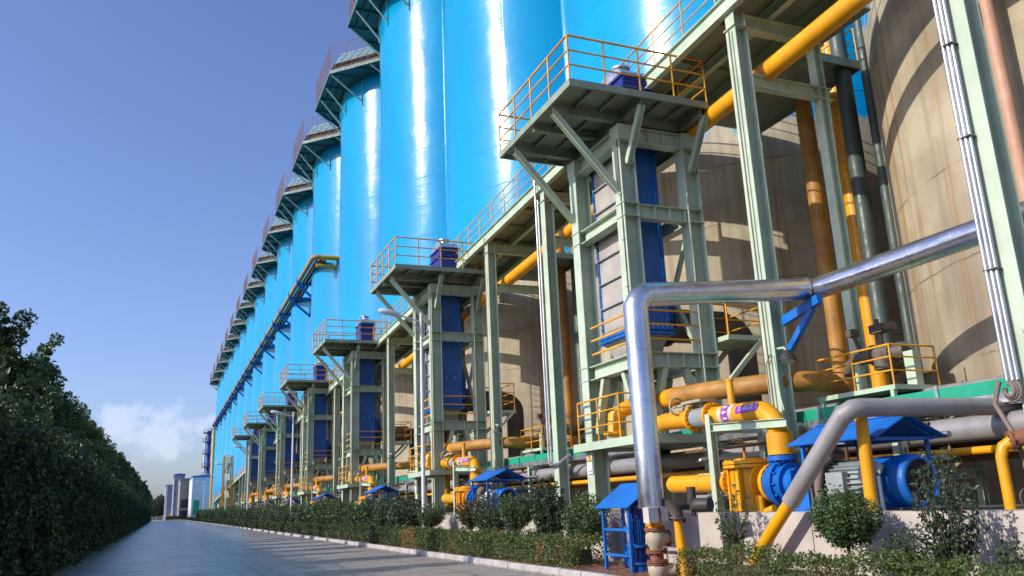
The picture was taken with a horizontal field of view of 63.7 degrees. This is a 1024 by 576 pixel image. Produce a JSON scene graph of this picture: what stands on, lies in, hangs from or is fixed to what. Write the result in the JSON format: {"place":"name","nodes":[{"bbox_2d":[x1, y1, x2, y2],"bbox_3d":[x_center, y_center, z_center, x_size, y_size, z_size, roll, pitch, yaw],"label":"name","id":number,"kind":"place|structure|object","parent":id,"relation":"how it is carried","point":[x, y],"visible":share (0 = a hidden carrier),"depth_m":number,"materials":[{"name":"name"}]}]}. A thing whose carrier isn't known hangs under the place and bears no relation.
{"place":"outdoors","nodes":[
{"label":"outdoors","id":0,"kind":"place"},
{"bbox_2d":[46,535,123,575],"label":"verge","id":1,"kind":"structure","parent":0,"point":[58,569],"depth_m":28.45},
{"bbox_2d":[0,301,56,420],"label":"poplar tree","id":2,"kind":"object","parent":1,"relation":"on","point":[18,374],"visible":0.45,"depth_m":23.84,"materials":[{"name":"green plant"}]},
{"bbox_2d":[21,332,83,460],"bbox_3d":[-18.195,5.930,30.944,3.297,8.740,2.659,-5,-15,9],"label":"poplar tree","id":3,"kind":"object","parent":1,"relation":"on","point":[47,389],"visible":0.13,"depth_m":31.62,"materials":[{"name":"green plant"}]},
{"bbox_2d":[0,340,151,575],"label":"creeper hedge","id":4,"kind":"object","parent":1,"relation":"on","point":[59,507],"visible":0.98,"depth_m":21.69,"materials":[{"name":"green plant"}]},
{"bbox_2d":[58,384,94,460],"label":"poplar tree","id":5,"kind":"object","parent":1,"relation":"on","point":[75,411],"visible":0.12,"depth_m":43.32,"materials":[{"name":"green plant"}]},
{"bbox_2d":[74,402,112,464],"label":"poplar tree","id":6,"kind":"object","parent":1,"relation":"on","point":[91,434],"visible":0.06,"depth_m":46.55,"materials":[{"name":"green plant"}]},
{"bbox_2d":[0,0,367,516],"label":"sky","id":7,"kind":"structure","parent":0,"point":[146,146],"materials":[{"name":"blue"}]},
{"bbox_2d":[53,520,558,575],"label":"road","id":8,"kind":"structure","parent":0,"point":[171,548],"depth_m":29.45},
{"bbox_2d":[177,478,189,519],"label":"industrial shed","id":9,"kind":"structure","parent":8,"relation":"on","point":[183,499],"depth_m":303.26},
{"bbox_2d":[184,519,697,575],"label":"planting bed","id":10,"kind":"object","parent":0,"point":[618,570],"visible":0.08,"depth_m":18.16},
{"bbox_2d":[233,519,302,532],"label":"clipped hedge","id":11,"kind":"object","parent":10,"relation":"on","point":[286,526],"visible":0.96,"depth_m":68.00,"materials":[{"name":"green plant"}]},
{"bbox_2d":[296,521,405,544],"bbox_3d":[-9.145,12.854,43.711,1.060,0.938,24.884,4,-16,-22],"label":"clipped hedge","id":12,"kind":"object","parent":10,"relation":"on","point":[372,533],"visible":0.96,"depth_m":39.84,"materials":[{"name":"green plant"}]},
{"bbox_2d":[357,495,395,525],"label":"shrub","id":13,"kind":"object","parent":10,"relation":"on","point":[366,518],"visible":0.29,"depth_m":39.02,"materials":[{"name":"green plant"}]},
{"bbox_2d":[378,308,425,526],"bbox_3d":[-4.262,5.282,31.851,1.837,9.169,0.260,4,-16,-22],"label":"street lamp","id":14,"kind":"object","parent":10,"relation":"on","point":[389,312],"visible":0.91,"depth_m":32.40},
{"bbox_2d":[386,496,421,527],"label":"shrub","id":15,"kind":"object","parent":10,"relation":"on","point":[408,516],"visible":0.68,"depth_m":34.03,"materials":[{"name":"green plant"}]},
{"bbox_2d":[416,502,449,527],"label":"shrub","id":16,"kind":"object","parent":10,"relation":"on","point":[432,517],"visible":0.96,"depth_m":30.91,"materials":[{"name":"green plant"}]},
{"bbox_2d":[452,498,485,529],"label":"shrub","id":17,"kind":"object","parent":10,"relation":"on","point":[464,517],"visible":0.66,"depth_m":27.31,"materials":[{"name":"green plant"}]},
{"bbox_2d":[470,489,507,532],"bbox_3d":[-0.646,7.345,25.929,1.290,1.962,1.366,4,-16,-22],"label":"shrub","id":18,"kind":"object","parent":10,"relation":"on","point":[487,515],"visible":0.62,"depth_m":25.79,"materials":[{"name":"green plant"}]},
{"bbox_2d":[390,524,610,568],"bbox_3d":[-1.283,7.778,25.368,1.160,0.896,16.066,4,-16,-22],"label":"clipped hedge","id":19,"kind":"object","parent":10,"relation":"on","point":[536,547],"visible":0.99,"depth_m":21.78,"materials":[{"name":"green plant"}]},
{"bbox_2d":[496,492,534,532],"bbox_3d":[0.148,6.844,23.876,1.224,1.832,1.210,4,-16,-22],"label":"shrub","id":20,"kind":"object","parent":10,"relation":"on","point":[515,516],"visible":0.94,"depth_m":23.78,"materials":[{"name":"green plant"}]},
{"bbox_2d":[528,474,566,544],"bbox_3d":[1.043,6.119,22.083,1.049,2.264,1.058,-13,-18,34],"label":"shrub","id":21,"kind":"object","parent":10,"relation":"on","point":[547,516],"visible":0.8,"depth_m":21.93,"materials":[{"name":"green plant"}]},
{"bbox_2d":[560,489,612,547],"bbox_3d":[1.845,5.786,19.973,1.296,1.788,1.254,4,-16,-22],"label":"shrub","id":22,"kind":"object","parent":10,"relation":"on","point":[585,520],"visible":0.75,"depth_m":19.86,"materials":[{"name":"green plant"}]},
{"bbox_2d":[595,483,637,572],"bbox_3d":[2.404,5.040,17.272,0.711,1.848,1.420,4,-16,-22],"label":"pump shelter","id":23,"kind":"object","parent":10,"relation":"on","point":[622,496],"visible":0.62,"depth_m":17.51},
{"bbox_2d":[626,501,649,572],"bbox_3d":[2.576,5.116,16.921,0.500,1.450,0.500,4,-16,-22],"label":"vertical pump","id":24,"kind":"object","parent":10,"relation":"on","point":[641,556],"visible":0.59,"depth_m":16.80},
{"bbox_2d":[644,525,696,575],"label":"gate valve","id":25,"kind":"object","parent":10,"relation":"on","point":[657,539],"visible":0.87,"depth_m":15.39,"materials":[{"name":"metal"}]},
{"bbox_2d":[623,201,1023,527],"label":"insulated pipe","id":26,"kind":"object","parent":25,"relation":"on","point":[641,299],"visible":0.91,"depth_m":16.32,"materials":[{"name":"silver metal"}]},
{"bbox_2d":[663,487,713,522],"bbox_3d":[3.332,4.114,15.633,0.982,0.658,0.461,-6,-15,13],"label":"motorised valve","id":27,"kind":"object","parent":26,"relation":"attached to","point":[694,504],"visible":0.92,"depth_m":15.52,"materials":[{"name":"metal"}]},
{"bbox_2d":[672,520,690,575],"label":"drain pipe","id":28,"kind":"object","parent":10,"relation":"on","point":[679,535],"visible":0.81,"depth_m":15.38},
{"bbox_2d":[713,484,753,560],"bbox_3d":[4.067,4.473,15.126,0.713,1.716,0.754,4,-16,-22],"label":"shrub","id":29,"kind":"object","parent":10,"relation":"on","point":[734,539],"visible":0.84,"depth_m":15.07,"materials":[{"name":"green plant"}]},
{"bbox_2d":[807,483,885,573],"bbox_3d":[5.066,3.752,12.346,1.148,1.636,1.152,4,-16,-22],"label":"shrub","id":30,"kind":"object","parent":10,"relation":"on","point":[849,526],"visible":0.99,"depth_m":12.19,"materials":[{"name":"green plant"}]},
{"bbox_2d":[673,540,1023,575],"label":"clipped hedge","id":31,"kind":"object","parent":10,"relation":"on","point":[710,567],"visible":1,"depth_m":12.11,"materials":[{"name":"green plant"}]},
{"bbox_2d":[879,527,934,575],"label":"shrub","id":32,"kind":"object","parent":10,"relation":"on","point":[905,546],"visible":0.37,"depth_m":11.46,"materials":[{"name":"green plant"}]},
{"bbox_2d":[909,445,989,575],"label":"shrub","id":33,"kind":"object","parent":10,"relation":"on","point":[952,534],"visible":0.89,"depth_m":10.80,"materials":[{"name":"green plant"}]},
{"bbox_2d":[991,532,1023,573],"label":"shrub","id":34,"kind":"object","parent":10,"relation":"on","point":[1004,557],"visible":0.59,"depth_m":10.10,"materials":[{"name":"green plant"}]},
{"bbox_2d":[194,504,1023,517],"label":"yard floor","id":35,"kind":"structure","parent":0,"point":[998,507],"depth_m":15.86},
{"bbox_2d":[210,372,219,508],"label":"storage silo","id":36,"kind":"object","parent":35,"relation":"on","point":[213,381],"visible":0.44,"depth_m":271.45,"materials":[{"name":"metal"}]},
{"bbox_2d":[213,364,223,506],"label":"storage silo","id":37,"kind":"object","parent":35,"relation":"on","point":[217,373],"visible":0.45,"depth_m":255.73,"materials":[{"name":"metal"}]},
{"bbox_2d":[216,353,228,507],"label":"storage silo","id":38,"kind":"object","parent":35,"relation":"on","point":[222,364],"visible":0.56,"depth_m":240.78,"materials":[{"name":"metal"}]},
{"bbox_2d":[220,340,233,504],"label":"storage silo","id":39,"kind":"object","parent":35,"relation":"on","point":[226,353],"visible":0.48,"depth_m":225.41,"materials":[{"name":"metal"}]},
{"bbox_2d":[220,451,233,506],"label":"stair tower","id":40,"kind":"structure","parent":35,"relation":"on","point":[229,464],"depth_m":157.08,"materials":[{"name":"green metal"}]},
{"bbox_2d":[224,327,239,504],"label":"storage silo","id":41,"kind":"object","parent":35,"relation":"on","point":[231,341],"visible":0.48,"depth_m":209.55,"materials":[{"name":"metal"}]},
{"bbox_2d":[230,312,246,504],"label":"storage silo","id":42,"kind":"object","parent":35,"relation":"on","point":[237,327],"visible":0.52,"depth_m":193.23,"materials":[{"name":"metal"}]},
{"bbox_2d":[236,295,254,497],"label":"storage silo","id":43,"kind":"object","parent":35,"relation":"on","point":[245,310],"visible":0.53,"depth_m":178.09,"materials":[{"name":"metal"}]},
{"bbox_2d":[232,427,274,508],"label":"cooler tower","id":44,"kind":"structure","parent":35,"relation":"on","point":[249,441],"depth_m":117.36,"materials":[{"name":"green metal"}]},
{"bbox_2d":[243,272,264,492],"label":"storage silo","id":45,"kind":"object","parent":35,"relation":"on","point":[254,290],"visible":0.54,"depth_m":162.53,"materials":[{"name":"metal"}]},
{"bbox_2d":[251,246,277,497],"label":"storage silo","id":46,"kind":"object","parent":35,"relation":"on","point":[264,268],"visible":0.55,"depth_m":146.68,"materials":[{"name":"metal"}]},
{"bbox_2d":[243,412,293,506],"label":"cooler tower","id":47,"kind":"structure","parent":35,"relation":"on","point":[263,430],"depth_m":101.58,"materials":[{"name":"green metal"}]},
{"bbox_2d":[265,413,295,480],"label":"heat exchanger","id":48,"kind":"object","parent":47,"relation":"attached to","point":[270,465],"visible":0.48,"depth_m":102.16,"materials":[{"name":"metal"}]},
{"bbox_2d":[262,213,292,497],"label":"storage silo","id":49,"kind":"object","parent":35,"relation":"on","point":[278,240],"visible":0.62,"depth_m":130.89,"materials":[{"name":"metal"}]},
{"bbox_2d":[258,392,302,506],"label":"cooler tower","id":50,"kind":"structure","parent":35,"relation":"on","point":[281,476],"depth_m":86.00,"materials":[{"name":"green metal"}]},
{"bbox_2d":[284,391,325,487],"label":"heat exchanger","id":51,"kind":"object","parent":50,"relation":"attached to","point":[288,446],"visible":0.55,"depth_m":86.49,"materials":[{"name":"metal"}]},
{"bbox_2d":[275,172,312,492],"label":"storage silo","id":52,"kind":"object","parent":35,"relation":"on","point":[294,201],"visible":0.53,"depth_m":114.88,"materials":[{"name":"metal"}]},
{"bbox_2d":[279,364,341,507],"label":"cooler tower","id":53,"kind":"structure","parent":35,"relation":"on","point":[290,385],"depth_m":70.35,"materials":[{"name":"green metal"}]},
{"bbox_2d":[313,360,341,463],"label":"heat exchanger","id":54,"kind":"object","parent":53,"relation":"attached to","point":[321,441],"visible":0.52,"depth_m":70.81,"materials":[{"name":"metal"}]},
{"bbox_2d":[292,116,340,462],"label":"storage silo","id":55,"kind":"object","parent":35,"relation":"on","point":[316,163],"visible":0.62,"depth_m":98.84,"materials":[{"name":"metal"}]},
{"bbox_2d":[213,255,338,424],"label":"pipe bundle","id":56,"kind":"object","parent":55,"relation":"attached to","point":[320,262],"visible":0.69,"depth_m":115.20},
{"bbox_2d":[315,38,379,484],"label":"storage silo","id":57,"kind":"object","parent":35,"relation":"on","point":[348,103],"visible":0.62,"depth_m":82.69,"materials":[{"name":"metal"}]},
{"bbox_2d":[312,319,411,501],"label":"cooler tower","id":58,"kind":"structure","parent":35,"relation":"on","point":[346,349],"depth_m":54.59,"materials":[{"name":"green metal"}]},
{"bbox_2d":[355,315,414,470],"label":"heat exchanger","id":59,"kind":"object","parent":58,"relation":"attached to","point":[368,420],"visible":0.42,"depth_m":55.22,"materials":[{"name":"metal"}]},
{"bbox_2d":[347,0,449,511],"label":"storage silo","id":60,"kind":"object","parent":35,"relation":"on","point":[402,39],"visible":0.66,"depth_m":65.90,"materials":[{"name":"metal"}]},
{"bbox_2d":[370,236,515,513],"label":"cooler tower","id":61,"kind":"structure","parent":35,"relation":"on","point":[420,285],"depth_m":38.71,"materials":[{"name":"green metal"}]},
{"bbox_2d":[425,238,525,457],"bbox_3d":[-1.775,2.925,40.666,4.700,10.830,2.080,4,-16,-22],"label":"heat exchanger","id":62,"kind":"object","parent":61,"relation":"attached to","point":[454,382],"visible":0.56,"depth_m":39.66,"materials":[{"name":"metal"}]},
{"bbox_2d":[466,484,517,511],"bbox_3d":[-0.793,7.876,30.710,0.970,1.160,3.560,4,-16,-22],"label":"slurry pump","id":63,"kind":"object","parent":35,"relation":"on","point":[505,491],"visible":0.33,"depth_m":29.34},
{"bbox_2d":[440,443,483,484],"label":"discharge pipe","id":64,"kind":"object","parent":63,"relation":"attached to","point":[462,460],"visible":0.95,"depth_m":33.66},
{"bbox_2d":[467,468,527,506],"bbox_3d":[-0.547,7.493,30.209,1.568,1.620,2.170,4,-16,-22],"label":"pump shelter","id":65,"kind":"object","parent":35,"relation":"on","point":[505,475],"visible":0.84,"depth_m":30.02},
{"bbox_2d":[442,0,588,506],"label":"storage silo","id":66,"kind":"object","parent":35,"relation":"on","point":[496,53],"visible":0.09,"depth_m":48.06,"materials":[{"name":"metal"}]},
{"bbox_2d":[520,425,574,503],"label":"valve platform","id":67,"kind":"structure","parent":35,"relation":"on","point":[542,449],"depth_m":33.88,"materials":[{"name":"green metal"}]},
{"bbox_2d":[556,247,577,507],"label":"riser pipe","id":68,"kind":"object","parent":35,"relation":"on","point":[566,352],"visible":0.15,"depth_m":40.37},
{"bbox_2d":[236,419,990,510],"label":"pipe rack","id":69,"kind":"object","parent":35,"relation":"on","point":[977,472],"visible":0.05,"depth_m":16.53,"materials":[{"name":"green metal"}]},
{"bbox_2d":[236,377,1021,505],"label":"cable tray","id":70,"kind":"object","parent":69,"relation":"on","point":[812,418],"visible":0.2,"depth_m":19.14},
{"bbox_2d":[235,410,1023,507],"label":"yard pipe","id":71,"kind":"object","parent":69,"relation":"on","point":[975,428],"visible":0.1,"depth_m":16.71,"materials":[{"name":"metal"}]},
{"bbox_2d":[748,398,1022,565],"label":"diagonal pipe","id":72,"kind":"object","parent":71,"relation":"attached to","point":[844,415],"visible":0.83,"depth_m":13.58,"materials":[{"name":"metal"}]},
{"bbox_2d":[395,439,1019,499],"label":"yard pipe","id":73,"kind":"object","parent":69,"relation":"on","point":[984,457],"visible":0.03,"depth_m":16.57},
{"bbox_2d":[395,445,1023,497],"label":"yard pipe","id":74,"kind":"object","parent":69,"relation":"on","point":[988,449],"visible":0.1,"depth_m":17.07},
{"bbox_2d":[211,0,1023,511],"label":"elevated walkway","id":75,"kind":"structure","parent":35,"relation":"on","point":[757,30],"depth_m":21.85,"materials":[{"name":"green metal"}]},
{"bbox_2d":[359,462,414,472],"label":"return pipe","id":76,"kind":"object","parent":75,"relation":"attached to","point":[384,466],"visible":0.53,"depth_m":50.82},
{"bbox_2d":[444,437,576,456],"bbox_3d":[0.480,7.091,37.023,6.482,0.653,4.704,4,-16,-22],"label":"return pipe","id":77,"kind":"object","parent":75,"relation":"attached to","point":[484,444],"visible":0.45,"depth_m":35.17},
{"bbox_2d":[533,180,570,466],"bbox_3d":[1.409,0.891,29.867,0.180,10.902,1.419,5,-16,-28],"label":"conduit bundle","id":78,"kind":"object","parent":75,"relation":"attached to","point":[546,394],"visible":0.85,"depth_m":30.19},
{"bbox_2d":[566,247,584,435],"bbox_3d":[2.449,1.268,37.341,0.500,10.779,4.480,-8,-15,19],"label":"riser pipe","id":79,"kind":"object","parent":75,"relation":"attached to","point":[574,430],"visible":0.41,"depth_m":38.61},
{"bbox_2d":[296,0,872,450],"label":"overhead pipe","id":80,"kind":"object","parent":75,"relation":"hanging from","point":[814,34],"depth_m":20.66,"materials":[{"name":"metal"}]},
{"bbox_2d":[727,28,778,455],"bbox_3d":[5.865,-1.003,18.934,0.218,11.880,1.632,1,-15,-12],"label":"conduit","id":81,"kind":"object","parent":75,"relation":"attached to","point":[768,356],"visible":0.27,"depth_m":19.61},
{"bbox_2d":[655,371,852,409],"bbox_3d":[7.234,2.725,21.267,6.482,0.653,4.704,4,-16,-22],"label":"return pipe","id":82,"kind":"object","parent":75,"relation":"attached to","point":[802,381],"visible":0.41,"depth_m":19.41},
{"bbox_2d":[780,294,822,352],"bbox_3d":[6.536,0.857,18.532,0.140,1.170,1.287,4,-16,-22],"label":"pipe bracket","id":83,"kind":"object","parent":75,"relation":"attached to","point":[806,309],"visible":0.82,"depth_m":18.53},
{"bbox_2d":[829,30,913,375],"bbox_3d":[9.203,-3.099,21.584,0.500,10.779,4.480,-8,-15,19],"label":"riser pipe","id":84,"kind":"object","parent":75,"relation":"attached to","point":[876,289],"visible":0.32,"depth_m":23.32,"materials":[{"name":"metal"}]},
{"bbox_2d":[932,0,1023,467],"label":"conduit bundle","id":85,"kind":"object","parent":75,"relation":"attached to","point":[1013,381],"visible":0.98,"depth_m":13.99,"materials":[{"name":"metal"}]},
{"bbox_2d":[979,0,1023,200],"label":"downpipe","id":86,"kind":"object","parent":75,"relation":"attached to","point":[1003,83],"visible":1,"depth_m":16.41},
{"bbox_2d":[498,34,762,512],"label":"cooler tower","id":87,"kind":"structure","parent":35,"relation":"on","point":[576,129],"depth_m":23.22,"materials":[{"name":"green metal"}]},
{"bbox_2d":[603,400,630,437],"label":"outlet pipe","id":88,"kind":"object","parent":87,"relation":"attached to","point":[613,431],"visible":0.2,"depth_m":22.86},
{"bbox_2d":[591,64,761,402],"bbox_3d":[4.979,-1.441,24.910,4.700,10.830,2.080,4,-16,-22],"label":"heat exchanger","id":89,"kind":"object","parent":87,"relation":"attached to","point":[609,269],"visible":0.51,"depth_m":24.00,"materials":[{"name":"metal"}]},
{"bbox_2d":[666,457,777,511],"bbox_3d":[4.609,4.431,18.141,1.080,1.204,4.017,4,-16,-22],"label":"strainer","id":90,"kind":"object","parent":35,"relation":"on","point":[744,475],"visible":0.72,"depth_m":16.94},
{"bbox_2d":[560,0,924,509],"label":"storage silo","id":91,"kind":"object","parent":35,"relation":"on","point":[633,23],"visible":0.06,"depth_m":28.56,"materials":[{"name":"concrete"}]},
{"bbox_2d":[704,414,788,511],"bbox_3d":[5.548,3.609,17.285,1.590,2.160,2.544,4,-16,-22],"label":"pipe stand","id":92,"kind":"object","parent":35,"relation":"on","point":[751,426],"visible":0.73,"depth_m":18.00,"materials":[{"name":"green metal"}]},
{"bbox_2d":[681,422,951,510],"bbox_3d":[5.909,3.846,17.634,0.871,1.785,7.600,4,-16,-22],"label":"pipe manifold","id":93,"kind":"object","parent":35,"relation":"on","point":[744,454],"visible":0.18,"depth_m":19.05,"materials":[{"name":"metal"}]},
{"bbox_2d":[794,98,853,402],"bbox_3d":[9.390,-0.951,24.722,0.502,14.380,0.510,4,-16,-22],"label":"riser pipe","id":94,"kind":"object","parent":35,"relation":"on","point":[832,307],"visible":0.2,"depth_m":24.77,"materials":[{"name":"metal"}]},
{"bbox_2d":[810,450,886,510],"bbox_3d":[5.853,3.353,14.285,0.557,1.130,1.810,2,-15,-17],"label":"cable hose","id":95,"kind":"object","parent":35,"relation":"on","point":[834,456],"visible":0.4,"depth_m":14.75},
{"bbox_2d":[762,453,940,510],"bbox_3d":[5.961,3.510,14.954,0.970,1.160,3.560,4,-16,-22],"label":"slurry pump","id":96,"kind":"object","parent":35,"relation":"on","point":[780,473],"visible":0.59,"depth_m":14.24,"materials":[{"name":"metal"}]},
{"bbox_2d":[657,379,795,455],"bbox_3d":[4.266,3.245,19.364,1.038,1.710,6.556,2,-15,-16],"label":"discharge pipe","id":97,"kind":"object","parent":96,"relation":"attached to","point":[692,419],"visible":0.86,"depth_m":17.92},
{"bbox_2d":[821,40,889,387],"bbox_3d":[10.412,-1.022,24.619,0.463,14.380,0.470,4,-16,-22],"label":"riser pipe","id":98,"kind":"object","parent":35,"relation":"on","point":[879,379],"visible":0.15,"depth_m":24.77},
{"bbox_2d":[786,416,945,510],"bbox_3d":[6.207,3.127,14.453,1.568,1.620,2.170,4,-16,-22],"label":"pump shelter","id":99,"kind":"object","parent":35,"relation":"on","point":[889,429],"visible":0.56,"depth_m":14.14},
{"bbox_2d":[815,343,960,507],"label":"valve platform","id":100,"kind":"structure","parent":35,"relation":"on","point":[913,370],"depth_m":17.80,"materials":[{"name":"yellow metal"}]},
{"bbox_2d":[844,319,906,377],"bbox_3d":[8.168,1.376,18.837,0.497,1.224,1.676,6,-17,-30],"label":"control valve","id":101,"kind":"object","parent":100,"relation":"on","point":[877,329],"visible":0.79,"depth_m":18.54,"materials":[{"name":"metal"}]},
{"bbox_2d":[860,0,1023,503],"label":"storage silo","id":102,"kind":"object","parent":35,"relation":"on","point":[951,316],"visible":0.48,"depth_m":19.12,"materials":[{"name":"concrete"}]},
{"bbox_2d":[853,18,915,383],"bbox_3d":[9.974,-2.622,22.183,0.408,11.468,1.266,-16,-19,41],"label":"riser pipe","id":103,"kind":"object","parent":102,"relation":"attached to","point":[887,205],"visible":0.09,"depth_m":22.61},
{"bbox_2d":[995,429,1023,509],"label":"bent pipe","id":104,"kind":"object","parent":35,"relation":"on","point":[1013,441],"visible":0.95,"depth_m":12.63,"materials":[{"name":"metal"}]},
{"bbox_3d":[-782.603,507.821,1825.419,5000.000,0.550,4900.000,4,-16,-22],"label":"ground","id":105,"kind":"structure","parent":0,"visible":0},
{"bbox_2d":[188,475,210,516],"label":"industrial shed","id":106,"kind":"structure","parent":105,"relation":"on","point":[198,490],"depth_m":272.22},
{"bbox_2d":[201,429,212,474],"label":"process tower","id":107,"kind":"structure","parent":105,"relation":"on","point":[206,454],"depth_m":317.85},
{"bbox_2d":[183,519,616,575],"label":"kerb","id":108,"kind":"structure","parent":105,"relation":"on","point":[537,568],"depth_m":23.36,"materials":[{"name":"concrete"}]},
{"bbox_2d":[426,510,1023,575],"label":"retaining wall","id":109,"kind":"structure","parent":105,"relation":"on","point":[796,534],"depth_m":14.41,"materials":[{"name":"concrete"}]},
{"bbox_2d":[854,417,878,510],"bbox_3d":[5.716,2.872,13.263,0.200,1.571,0.289,-3,-15,3],"label":"support post","id":110,"kind":"object","parent":109,"relation":"on","point":[866,458],"visible":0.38,"depth_m":13.22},
{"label":"valve platform","id":111,"kind":"object","parent":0,"visible":0},
{"bbox_2d":[271,373,1014,497],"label":"yard pipe","id":112,"kind":"object","parent":111,"relation":"on","point":[932,388],"visible":0.01,"depth_m":17.67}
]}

